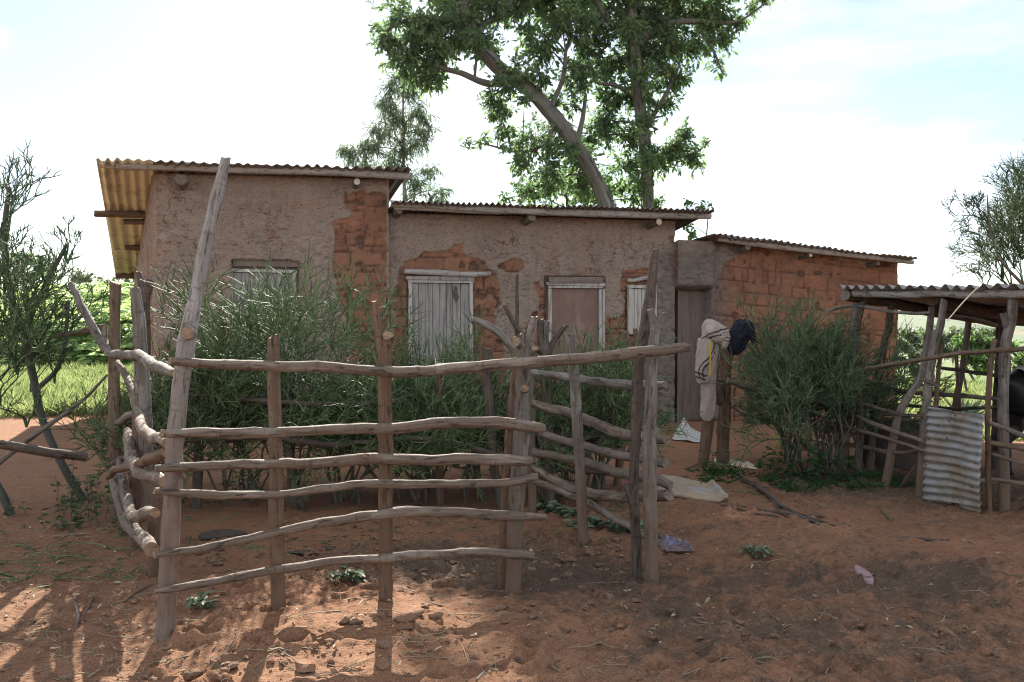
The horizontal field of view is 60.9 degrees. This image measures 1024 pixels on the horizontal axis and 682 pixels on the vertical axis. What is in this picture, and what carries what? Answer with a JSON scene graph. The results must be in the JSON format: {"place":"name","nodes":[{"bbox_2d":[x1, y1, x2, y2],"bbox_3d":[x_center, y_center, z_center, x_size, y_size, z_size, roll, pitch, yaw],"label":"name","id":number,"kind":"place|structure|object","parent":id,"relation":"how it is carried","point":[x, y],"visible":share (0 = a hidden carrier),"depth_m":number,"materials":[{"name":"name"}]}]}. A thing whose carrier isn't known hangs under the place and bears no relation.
{"place":"outdoors","nodes":[
{"label":"outdoors","id":0,"kind":"place"},
{"bbox_2d":[0,440,88,460],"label":"fence rail","id":1,"kind":"object","parent":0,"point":[40,450],"visible":1,"depth_m":6.07,"materials":[{"name":"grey wood"}]},
{"bbox_2d":[0,359,133,417],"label":"grass","id":2,"kind":"structure","parent":0,"point":[71,378],"depth_m":17.02,"materials":[{"name":"plant"}]},
{"bbox_2d":[0,361,1023,681],"bbox_3d":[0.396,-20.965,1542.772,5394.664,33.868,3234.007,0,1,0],"label":"ground","id":3,"kind":"structure","parent":0,"point":[950,563],"depth_m":5.09,"materials":[{"name":"soil"}]},
{"bbox_2d":[0,495,31,516],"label":"weed","id":4,"kind":"object","parent":3,"relation":"on","point":[13,508],"visible":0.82,"depth_m":7.01,"materials":[{"name":"green plant"}]},
{"bbox_2d":[1,248,61,285],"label":"tree","id":5,"kind":"object","parent":3,"relation":"on","point":[32,264],"visible":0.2,"depth_m":77.51,"materials":[{"name":"green plant"}]},
{"bbox_2d":[0,140,112,515],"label":"pencil tree","id":6,"kind":"object","parent":3,"relation":"on","point":[20,327],"visible":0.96,"depth_m":7.44,"materials":[{"name":"green plant"}]},
{"bbox_2d":[37,503,90,530],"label":"weed","id":7,"kind":"object","parent":3,"relation":"on","point":[74,519],"visible":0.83,"depth_m":6.58,"materials":[{"name":"green plant"}]},
{"bbox_2d":[0,280,133,367],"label":"undergrowth","id":8,"kind":"object","parent":3,"relation":"on","point":[87,349],"visible":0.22,"depth_m":29.60,"materials":[{"name":"green plant"}]},
{"bbox_2d":[74,600,79,626],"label":"fallen branch","id":9,"kind":"object","parent":3,"relation":"on","point":[77,608],"visible":0.99,"depth_m":4.75,"materials":[{"name":"wood"}]},
{"bbox_2d":[50,460,109,518],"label":"weed","id":10,"kind":"object","parent":3,"relation":"on","point":[71,500],"visible":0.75,"depth_m":6.96,"materials":[{"name":"green plant"}]},
{"bbox_2d":[68,268,94,286],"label":"tree","id":11,"kind":"object","parent":3,"relation":"on","point":[78,273],"visible":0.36,"depth_m":84.75,"materials":[{"name":"green plant"}]},
{"bbox_2d":[81,595,94,624],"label":"fallen branch","id":12,"kind":"object","parent":3,"relation":"on","point":[89,605],"visible":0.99,"depth_m":4.82,"materials":[{"name":"wood"}]},
{"bbox_2d":[73,471,129,526],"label":"weed","id":13,"kind":"object","parent":3,"relation":"on","point":[96,506],"visible":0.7,"depth_m":6.65,"materials":[{"name":"green plant"}]},
{"bbox_2d":[51,271,173,576],"bbox_3d":[-2.676,0.563,6.163,0.596,2.194,3.932,-1,2,-34],"label":"pole fence","id":14,"kind":"object","parent":3,"relation":"on","point":[134,511],"visible":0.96,"depth_m":5.90,"materials":[{"name":"brown wood"}]},
{"bbox_2d":[0,374,107,464],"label":"leaning pole","id":15,"kind":"object","parent":14,"relation":"attached to","point":[9,453],"visible":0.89,"depth_m":6.97,"materials":[{"name":"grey wood"}]},
{"bbox_2d":[93,276,133,285],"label":"tree","id":16,"kind":"object","parent":3,"relation":"on","point":[113,279],"visible":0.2,"depth_m":79.70,"materials":[{"name":"green plant"}]},
{"bbox_2d":[102,517,127,535],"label":"weed","id":17,"kind":"object","parent":3,"relation":"on","point":[118,528],"visible":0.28,"depth_m":6.42,"materials":[{"name":"green plant"}]},
{"bbox_2d":[124,582,157,601],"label":"fallen branch","id":18,"kind":"object","parent":3,"relation":"on","point":[135,592],"visible":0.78,"depth_m":5.11,"materials":[{"name":"wood"}]},
{"bbox_2d":[30,321,267,520],"bbox_3d":[-2.954,0.661,7.482,2.089,1.789,1.820,1,2,43],"label":"pencil bush","id":19,"kind":"object","parent":3,"relation":"on","point":[99,428],"visible":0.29,"depth_m":7.09,"materials":[{"name":"plant"}]},
{"bbox_2d":[185,590,220,608],"bbox_3d":[-1.703,1.436,4.802,0.189,0.087,0.184,1,2,26],"label":"leaf spray","id":20,"kind":"object","parent":3,"relation":"on","point":[201,601],"visible":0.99,"depth_m":4.79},
{"bbox_2d":[198,529,247,539],"bbox_3d":[-2.147,1.426,6.385,0.301,0.055,0.327,1,2,43],"label":"dung pat","id":21,"kind":"object","parent":3,"relation":"on","point":[217,533],"visible":0.89,"depth_m":6.36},
{"bbox_2d":[220,460,263,490],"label":"weed","id":22,"kind":"object","parent":3,"relation":"on","point":[235,489],"visible":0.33,"depth_m":7.84,"materials":[{"name":"green plant"}]},
{"bbox_2d":[94,157,412,438],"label":"mud house","id":23,"kind":"structure","parent":3,"relation":"on","point":[153,213],"depth_m":11.49,"materials":[{"name":"soil"}]},
{"bbox_2d":[232,269,296,426],"bbox_3d":[-3.291,0.166,11.552,0.871,2.239,0.089,0,2,-17],"label":"door","id":24,"kind":"structure","parent":23,"relation":"in","point":[243,276],"depth_m":11.50,"materials":[{"name":"grey wood"}]},
{"bbox_2d":[121,273,410,506],"bbox_3d":[-1.998,0.469,7.520,2.308,2.140,2.069,0,1,0],"label":"pencil bush","id":25,"kind":"object","parent":3,"relation":"on","point":[246,388],"visible":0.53,"depth_m":7.16,"materials":[{"name":"plant"}]},
{"bbox_2d":[289,549,309,553],"bbox_3d":[-1.443,1.439,5.941,0.141,0.022,0.122,1,2,41],"label":"dung pat","id":26,"kind":"object","parent":3,"relation":"on","point":[298,551],"visible":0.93,"depth_m":5.92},
{"bbox_2d":[140,238,494,503],"bbox_3d":[-1.846,0.289,7.889,2.857,2.477,2.684,-1,2,-19],"label":"pencil bush","id":27,"kind":"object","parent":3,"relation":"on","point":[282,318],"visible":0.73,"depth_m":7.35,"materials":[{"name":"plant"}]},
{"bbox_2d":[324,546,335,550],"bbox_3d":[-1.263,1.437,6.061,0.097,0.031,0.115,0,1,0],"label":"dung pat","id":28,"kind":"object","parent":3,"relation":"on","point":[329,547],"visible":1,"depth_m":6.02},
{"bbox_2d":[42,489,625,509],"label":"grass tufts","id":29,"kind":"object","parent":3,"relation":"on","point":[64,499],"visible":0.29,"depth_m":7.60,"materials":[{"name":"green plant"}]},
{"bbox_2d":[339,613,352,623],"bbox_3d":[-0.842,1.419,4.434,0.063,0.052,0.088,1,2,26],"label":"earth clod","id":30,"kind":"object","parent":3,"relation":"on","point":[345,619],"visible":0.96,"depth_m":4.41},
{"bbox_2d":[328,569,367,583],"bbox_3d":[-0.999,1.427,5.295,0.234,0.092,0.186,0,2,-16],"label":"leaf spray","id":31,"kind":"object","parent":3,"relation":"on","point":[354,575],"visible":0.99,"depth_m":5.27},
{"bbox_2d":[340,553,362,568],"bbox_3d":[-1.008,1.418,5.581,0.216,0.075,0.143,-1,2,-43],"label":"leaf spray","id":32,"kind":"object","parent":3,"relation":"on","point":[345,566],"visible":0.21,"depth_m":5.53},
{"bbox_2d":[350,617,363,624],"bbox_3d":[-0.793,1.420,4.421,0.078,0.034,0.068,-1,2,-44],"label":"earth clod","id":33,"kind":"object","parent":3,"relation":"on","point":[354,620],"visible":1,"depth_m":4.40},
{"bbox_2d":[218,338,496,503],"bbox_3d":[-1.320,0.760,7.606,2.416,1.586,1.846,0,1,0],"label":"pencil bush","id":34,"kind":"object","parent":3,"relation":"on","point":[419,388],"visible":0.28,"depth_m":7.26,"materials":[{"name":"plant"}]},
{"bbox_2d":[282,346,439,503],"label":"pencil bush","id":35,"kind":"object","parent":3,"relation":"on","point":[353,411],"visible":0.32,"depth_m":7.29,"materials":[{"name":"plant"}]},
{"bbox_2d":[335,69,454,202],"bbox_3d":[-3.854,-4.027,28.957,4.168,10.402,1.810,0,1,0],"label":"eucalyptus tree","id":36,"kind":"object","parent":3,"relation":"on","point":[396,121],"visible":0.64,"depth_m":28.74,"materials":[{"name":"green plant"}]},
{"bbox_2d":[153,274,642,509],"bbox_3d":[-0.867,0.521,7.329,4.170,2.195,0.685,0,1,-12],"label":"pole fence","id":37,"kind":"object","parent":3,"relation":"on","point":[487,391],"visible":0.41,"depth_m":7.27,"materials":[{"name":"brown wood"}]},
{"bbox_2d":[472,317,514,351],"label":"cut branch","id":38,"kind":"object","parent":37,"relation":"attached to","point":[502,336],"visible":0.94,"depth_m":6.88,"materials":[{"name":"grey plant"}]},
{"bbox_2d":[396,611,418,622],"bbox_3d":[-0.553,1.425,4.482,0.112,0.062,0.099,1,2,44],"label":"earth clod","id":39,"kind":"object","parent":3,"relation":"on","point":[402,616],"visible":0.93,"depth_m":4.46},
{"bbox_2d":[406,564,421,570],"bbox_3d":[-0.627,1.457,5.554,0.096,0.039,0.124,-1,2,-24],"label":"dung pat","id":40,"kind":"object","parent":3,"relation":"on","point":[415,567],"visible":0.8,"depth_m":5.54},
{"bbox_2d":[407,608,424,616],"bbox_3d":[-0.506,1.428,4.566,0.095,0.040,0.086,1,2,24],"label":"earth clod","id":41,"kind":"object","parent":3,"relation":"on","point":[419,612],"visible":0.74,"depth_m":4.56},
{"bbox_2d":[153,156,690,641],"bbox_3d":[-0.399,0.392,4.818,2.969,2.621,0.414,-1,2,-20],"label":"pole fence","id":42,"kind":"object","parent":3,"relation":"on","point":[513,460],"visible":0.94,"depth_m":4.73,"materials":[{"name":"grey wood"}]},
{"bbox_2d":[428,610,442,618],"bbox_3d":[-0.398,1.435,4.546,0.078,0.050,0.051,0,1,0],"label":"earth clod","id":43,"kind":"object","parent":3,"relation":"on","point":[437,614],"visible":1,"depth_m":4.54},
{"bbox_2d":[0,481,896,593],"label":"green sprigs","id":44,"kind":"object","parent":3,"relation":"on","point":[64,555],"visible":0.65,"depth_m":5.99,"materials":[{"name":"plant"}]},
{"bbox_2d":[331,302,573,502],"bbox_3d":[-0.661,0.599,7.889,2.496,1.913,2.302,0,1,-11],"label":"pencil bush","id":45,"kind":"object","parent":3,"relation":"on","point":[445,438],"visible":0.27,"depth_m":7.51,"materials":[{"name":"plant"}]},
{"bbox_2d":[475,662,497,680],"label":"fallen branch","id":46,"kind":"object","parent":3,"relation":"on","point":[483,672],"visible":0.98,"depth_m":3.94,"materials":[{"name":"wood"}]},
{"bbox_2d":[365,0,621,207],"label":"fig tree","id":47,"kind":"object","parent":3,"relation":"on","point":[465,23],"visible":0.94,"depth_m":20.46,"materials":[{"name":"green plant"}]},
{"bbox_2d":[393,326,612,501],"bbox_3d":[-0.099,0.713,7.862,2.041,1.678,1.644,0,1,0],"label":"pencil bush","id":48,"kind":"object","parent":3,"relation":"on","point":[500,437],"visible":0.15,"depth_m":7.63,"materials":[{"name":"plant"}]},
{"bbox_2d":[0,516,1019,681],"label":"dirt clods","id":49,"kind":"object","parent":3,"relation":"on","point":[383,663],"visible":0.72,"depth_m":4.54,"materials":[{"name":"soil"}]},
{"bbox_2d":[0,476,1021,666],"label":"fallen branches","id":50,"kind":"object","parent":3,"relation":"on","point":[398,662],"depth_m":5.13,"materials":[{"name":"wood"}]},
{"bbox_2d":[0,417,1023,681],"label":"twig litter","id":51,"kind":"object","parent":3,"relation":"on","point":[56,633],"visible":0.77,"depth_m":4.42,"materials":[{"name":"wood"}]},
{"bbox_2d":[502,304,567,504],"bbox_3d":[0.192,0.642,7.396,0.571,1.918,0.124,0,1,-13],"label":"wooden post","id":52,"kind":"object","parent":3,"relation":"on","point":[545,346],"visible":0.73,"depth_m":7.38,"materials":[{"name":"brown wood"}]},
{"bbox_2d":[536,499,543,508],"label":"leaf spray","id":53,"kind":"object","parent":3,"relation":"on","point":[538,505],"visible":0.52,"depth_m":7.27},
{"bbox_2d":[388,200,714,424],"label":"mud house","id":54,"kind":"structure","parent":3,"relation":"on","point":[579,266],"depth_m":12.57,"materials":[{"name":"soil"}]},
{"bbox_2d":[407,280,473,404],"bbox_3d":[-1.004,0.195,12.264,0.945,2.140,0.095,0,2,-17],"label":"door","id":55,"kind":"structure","parent":54,"relation":"in","point":[440,297],"depth_m":12.24,"materials":[{"name":"grey wood"}]},
{"bbox_2d":[545,282,604,408],"bbox_3d":[0.934,0.190,12.887,0.930,2.115,0.098,0,2,-17],"label":"panel door","id":56,"kind":"structure","parent":54,"relation":"in","point":[582,307],"depth_m":12.90,"materials":[{"name":"wood"}]},
{"bbox_2d":[536,498,576,516],"bbox_3d":[0.368,1.381,7.218,0.214,0.108,0.640,-1,2,-30],"label":"leaf spray","id":57,"kind":"object","parent":3,"relation":"on","point":[553,506],"visible":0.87,"depth_m":7.16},
{"bbox_2d":[497,353,628,498],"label":"pencil bush","id":58,"kind":"object","parent":3,"relation":"on","point":[556,447],"visible":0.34,"depth_m":7.37,"materials":[{"name":"plant"}]},
{"bbox_2d":[564,516,594,528],"bbox_3d":[0.515,1.383,6.629,0.174,0.080,0.305,0,2,-17],"label":"leaf spray","id":59,"kind":"object","parent":3,"relation":"on","point":[574,522],"visible":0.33,"depth_m":6.63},
{"bbox_2d":[497,163,665,208],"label":"shrub","id":60,"kind":"object","parent":3,"relation":"on","point":[633,202],"visible":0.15,"depth_m":24.38,"materials":[{"name":"green plant"}]},
{"bbox_2d":[573,458,606,488],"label":"weed","id":61,"kind":"object","parent":3,"relation":"on","point":[598,477],"visible":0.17,"depth_m":7.81,"materials":[{"name":"green plant"}]},
{"bbox_2d":[528,332,673,549],"bbox_3d":[0.486,0.787,6.248,0.334,1.703,1.931,-1,2,-26],"label":"pole fence","id":62,"kind":"object","parent":3,"relation":"on","point":[581,493],"visible":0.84,"depth_m":6.12,"materials":[{"name":"grey wood"}]},
{"bbox_2d":[499,314,702,489],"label":"pencil bush","id":63,"kind":"object","parent":3,"relation":"on","point":[614,402],"visible":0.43,"depth_m":7.42,"materials":[{"name":"plant"}]},
{"bbox_2d":[588,515,625,531],"bbox_3d":[0.734,1.394,6.570,0.204,0.127,0.532,-1,2,-42],"label":"leaf spray","id":64,"kind":"object","parent":3,"relation":"on","point":[593,520],"visible":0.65,"depth_m":6.56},
{"bbox_2d":[640,520,660,536],"bbox_3d":[0.944,1.373,6.380,0.191,0.108,0.388,-1,2,-23],"label":"leaf spray","id":65,"kind":"object","parent":3,"relation":"on","point":[641,525],"visible":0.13,"depth_m":6.35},
{"bbox_2d":[562,0,774,208],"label":"fig tree","id":66,"kind":"object","parent":3,"relation":"on","point":[636,26],"visible":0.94,"depth_m":22.26,"materials":[{"name":"green plant"}]},
{"bbox_2d":[660,534,695,551],"bbox_3d":[1.149,1.396,6.066,0.203,0.082,0.282,0,1,0],"label":"plastic rag","id":67,"kind":"object","parent":3,"relation":"on","point":[673,544],"visible":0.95,"depth_m":6.00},
{"bbox_2d":[672,418,700,442],"bbox_3d":[2.470,1.188,12.152,0.392,0.182,2.027,0,1,13],"label":"sack","id":68,"kind":"object","parent":3,"relation":"on","point":[692,432],"visible":0.73,"depth_m":11.80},
{"bbox_2d":[657,474,727,502],"bbox_3d":[1.670,1.340,8.094,0.625,0.102,1.178,0,1,12],"label":"sack","id":69,"kind":"object","parent":3,"relation":"on","point":[712,490],"visible":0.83,"depth_m":7.75,"materials":[{"name":"fabric"}]},
{"bbox_2d":[682,198,714,239],"bbox_3d":[4.112,-0.905,19.531,0.742,4.633,0.762,1,2,32],"label":"sapling","id":70,"kind":"object","parent":3,"relation":"on","point":[693,234],"visible":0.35,"depth_m":19.42,"materials":[{"name":"green plant"}]},
{"bbox_2d":[697,363,718,467],"bbox_3d":[2.100,0.715,9.347,0.264,1.722,0.132,0,1,0],"label":"post stub","id":71,"kind":"object","parent":3,"relation":"on","point":[706,435],"visible":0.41,"depth_m":9.30,"materials":[{"name":"brown wood"}]},
{"bbox_2d":[695,319,730,421],"bbox_3d":[2.123,0.314,9.179,0.314,1.100,0.296,-1,2,-44],"label":"garment","id":72,"kind":"object","parent":71,"relation":"hanging from","point":[714,338],"visible":0.98,"depth_m":9.15,"materials":[{"name":"beige fabric"}]},
{"bbox_2d":[698,449,728,471],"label":"weed","id":73,"kind":"object","parent":3,"relation":"on","point":[719,460],"visible":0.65,"depth_m":8.95,"materials":[{"name":"green plant"}]},
{"bbox_2d":[716,349,733,465],"bbox_3d":[2.267,0.697,9.498,0.471,1.722,0.155,0,2,-17],"label":"post stub","id":74,"kind":"object","parent":3,"relation":"on","point":[724,412],"visible":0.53,"depth_m":9.46,"materials":[{"name":"brown wood"}]},
{"bbox_2d":[727,318,755,354],"bbox_3d":[2.469,-0.043,9.425,0.308,0.404,0.175,0,1,-9],"label":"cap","id":75,"kind":"object","parent":74,"relation":"hanging from","point":[742,332],"visible":0.94,"depth_m":9.37,"materials":[{"name":"blue fabric"}]},
{"bbox_2d":[726,377,855,409],"bbox_3d":[2.887,0.543,9.015,1.334,0.337,0.068,0,1,0],"label":"fence rail","id":76,"kind":"object","parent":74,"relation":"attached to","point":[738,384],"visible":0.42,"depth_m":8.99,"materials":[{"name":"brown wood"}]},
{"bbox_2d":[714,458,757,469],"bbox_3d":[2.426,1.326,9.538,0.265,0.068,0.895,-1,2,-28],"label":"peel heap","id":77,"kind":"object","parent":3,"relation":"on","point":[748,464],"visible":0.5,"depth_m":9.35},
{"bbox_2d":[739,544,773,557],"bbox_3d":[1.631,1.398,5.809,0.212,0.073,0.152,1,2,37],"label":"leaf spray","id":78,"kind":"object","parent":3,"relation":"on","point":[756,549],"visible":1,"depth_m":5.80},
{"bbox_2d":[720,504,827,527],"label":"fallen branch","id":79,"kind":"object","parent":3,"relation":"on","point":[787,513],"visible":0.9,"depth_m":7.09,"materials":[{"name":"wood"}]},
{"bbox_2d":[754,445,797,475],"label":"weed","id":80,"kind":"object","parent":3,"relation":"on","point":[759,464],"visible":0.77,"depth_m":8.72,"materials":[{"name":"green plant"}]},
{"bbox_2d":[776,419,790,448],"bbox_3d":[3.417,1.144,10.833,0.238,0.378,0.144,0,1,0],"label":"jerrycan","id":81,"kind":"object","parent":3,"relation":"on","point":[778,445],"visible":0.05,"depth_m":10.78,"materials":[{"name":"yellow plastic"}]},
{"bbox_2d":[674,233,917,432],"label":"brick house","id":82,"kind":"structure","parent":3,"relation":"on","point":[712,271],"depth_m":13.73,"materials":[{"name":"brick"}]},
{"bbox_2d":[675,290,704,421],"bbox_3d":[2.856,0.232,13.632,0.656,2.051,0.099,0,2,-18],"label":"door","id":83,"kind":"structure","parent":82,"relation":"in","point":[689,305],"depth_m":13.62,"materials":[{"name":"brown wood"}]},
{"bbox_2d":[681,463,915,492],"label":"grass tufts","id":84,"kind":"object","parent":3,"relation":"on","point":[711,471],"visible":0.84,"depth_m":8.49,"materials":[{"name":"green plant"}]},
{"bbox_2d":[792,423,813,450],"bbox_3d":[3.546,1.133,10.632,0.250,0.398,0.152,0,1,0],"label":"jerrycan","id":85,"kind":"object","parent":3,"relation":"on","point":[802,436],"visible":0.11,"depth_m":10.56,"materials":[{"name":"yellow plastic"}]},
{"bbox_2d":[784,438,828,479],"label":"weed","id":86,"kind":"object","parent":3,"relation":"on","point":[817,461],"visible":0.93,"depth_m":8.55,"materials":[{"name":"green plant"}]},
{"bbox_2d":[732,301,886,463],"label":"pencil bush","id":87,"kind":"object","parent":3,"relation":"on","point":[761,418],"visible":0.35,"depth_m":9.40,"materials":[{"name":"plant"}]},
{"bbox_2d":[789,430,832,459],"bbox_3d":[3.543,1.201,9.711,0.980,0.456,0.099,0,1,-13],"label":"loose pole","id":88,"kind":"object","parent":3,"relation":"on","point":[804,446],"visible":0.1,"depth_m":9.61,"materials":[{"name":"grey wood"}]},
{"bbox_2d":[704,283,955,477],"bbox_3d":[3.118,0.445,9.127,2.954,2.088,1.886,-1,2,-26],"label":"pencil bush","id":89,"kind":"object","parent":3,"relation":"on","point":[788,385],"visible":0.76,"depth_m":8.80,"materials":[{"name":"plant"}]},
{"bbox_2d":[818,443,856,477],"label":"weed","id":90,"kind":"object","parent":3,"relation":"on","point":[844,461],"visible":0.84,"depth_m":8.64,"materials":[{"name":"green plant"}]},
{"bbox_2d":[719,291,966,468],"bbox_3d":[3.416,0.466,9.146,2.263,2.039,2.160,-1,2,-25],"label":"pencil bush","id":91,"kind":"object","parent":3,"relation":"on","point":[836,336],"visible":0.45,"depth_m":8.95,"materials":[{"name":"plant"}]},
{"bbox_2d":[854,565,873,584],"bbox_3d":[2.143,1.426,5.304,0.090,0.075,0.199,0,1,0],"label":"sandal","id":92,"kind":"object","parent":3,"relation":"on","point":[868,577],"visible":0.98,"depth_m":5.27,"materials":[{"name":"pink rubber"}]},
{"bbox_2d":[877,506,891,519],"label":"fallen branch","id":93,"kind":"object","parent":3,"relation":"on","point":[885,514],"visible":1,"depth_m":7.10,"materials":[{"name":"wood"}]},
{"bbox_2d":[863,422,919,470],"bbox_3d":[4.387,1.306,9.624,1.116,0.988,0.819,0,1,0],"label":"manure heap","id":94,"kind":"object","parent":3,"relation":"on","point":[907,462],"visible":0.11,"depth_m":9.39,"materials":[{"name":"soil"}]},
{"bbox_2d":[896,374,910,402],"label":"shrub","id":95,"kind":"object","parent":3,"relation":"on","point":[901,383],"visible":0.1,"depth_m":17.51,"materials":[{"name":"green plant"}]},
{"bbox_2d":[896,337,921,377],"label":"shrub","id":96,"kind":"object","parent":3,"relation":"on","point":[908,350],"visible":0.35,"depth_m":23.96,"materials":[{"name":"green plant"}]},
{"bbox_2d":[898,324,934,379],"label":"shrub","id":97,"kind":"object","parent":3,"relation":"on","point":[916,341],"visible":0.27,"depth_m":33.91,"materials":[{"name":"green plant"}]},
{"bbox_2d":[896,536,948,540],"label":"fallen branch","id":98,"kind":"object","parent":3,"relation":"on","point":[930,539],"visible":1,"depth_m":6.18,"materials":[{"name":"wood"}]},
{"bbox_2d":[827,283,1023,512],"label":"cattle shed","id":99,"kind":"structure","parent":3,"relation":"on","point":[948,449],"depth_m":7.79,"materials":[{"name":"wood"}]},
{"bbox_2d":[947,287,977,320],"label":"reed stalk","id":100,"kind":"object","parent":99,"relation":"hanging from","point":[960,305],"visible":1,"depth_m":6.93,"materials":[{"name":"plant"}]},
{"bbox_2d":[914,324,964,379],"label":"shrub","id":101,"kind":"object","parent":3,"relation":"on","point":[947,338],"visible":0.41,"depth_m":29.92,"materials":[{"name":"green plant"}]},
{"bbox_2d":[942,395,991,418],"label":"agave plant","id":102,"kind":"object","parent":3,"relation":"on","point":[978,402],"visible":0.19,"depth_m":15.65,"materials":[{"name":"green plant"}]},
{"bbox_2d":[943,324,995,380],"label":"shrub","id":103,"kind":"object","parent":3,"relation":"on","point":[991,332],"visible":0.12,"depth_m":37.93,"materials":[{"name":"green plant"}]},
{"bbox_2d":[951,329,994,393],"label":"shrub","id":104,"kind":"object","parent":3,"relation":"on","point":[977,342],"visible":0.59,"depth_m":21.95,"materials":[{"name":"green plant"}]},
{"bbox_2d":[940,138,1023,284],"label":"pencil tree","id":105,"kind":"object","parent":3,"relation":"on","point":[996,241],"visible":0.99,"depth_m":13.16,"materials":[{"name":"green plant"}]},
{"bbox_2d":[994,365,1023,475],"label":"cow","id":106,"kind":"object","parent":3,"relation":"on","point":[1016,399],"visible":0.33,"depth_m":8.54},
{"bbox_2d":[1009,340,1023,372],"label":"shrub","id":107,"kind":"object","parent":3,"relation":"on","point":[1018,360],"visible":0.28,"depth_m":19.98,"materials":[{"name":"green plant"}]},
{"bbox_2d":[0,0,1023,290],"label":"sky","id":108,"kind":"structure","parent":0,"point":[839,124],"materials":[{"name":"white"}]},
{"bbox_2d":[864,377,1023,440],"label":"grass","id":109,"kind":"structure","parent":0,"point":[975,387],"depth_m":21.05,"materials":[{"name":"plant"}]},
{"bbox_2d":[898,310,1023,361],"bbox_3d":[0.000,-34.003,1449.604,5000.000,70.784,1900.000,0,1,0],"label":"hills","id":110,"kind":"structure","parent":0,"point":[919,321],"depth_m":1011.62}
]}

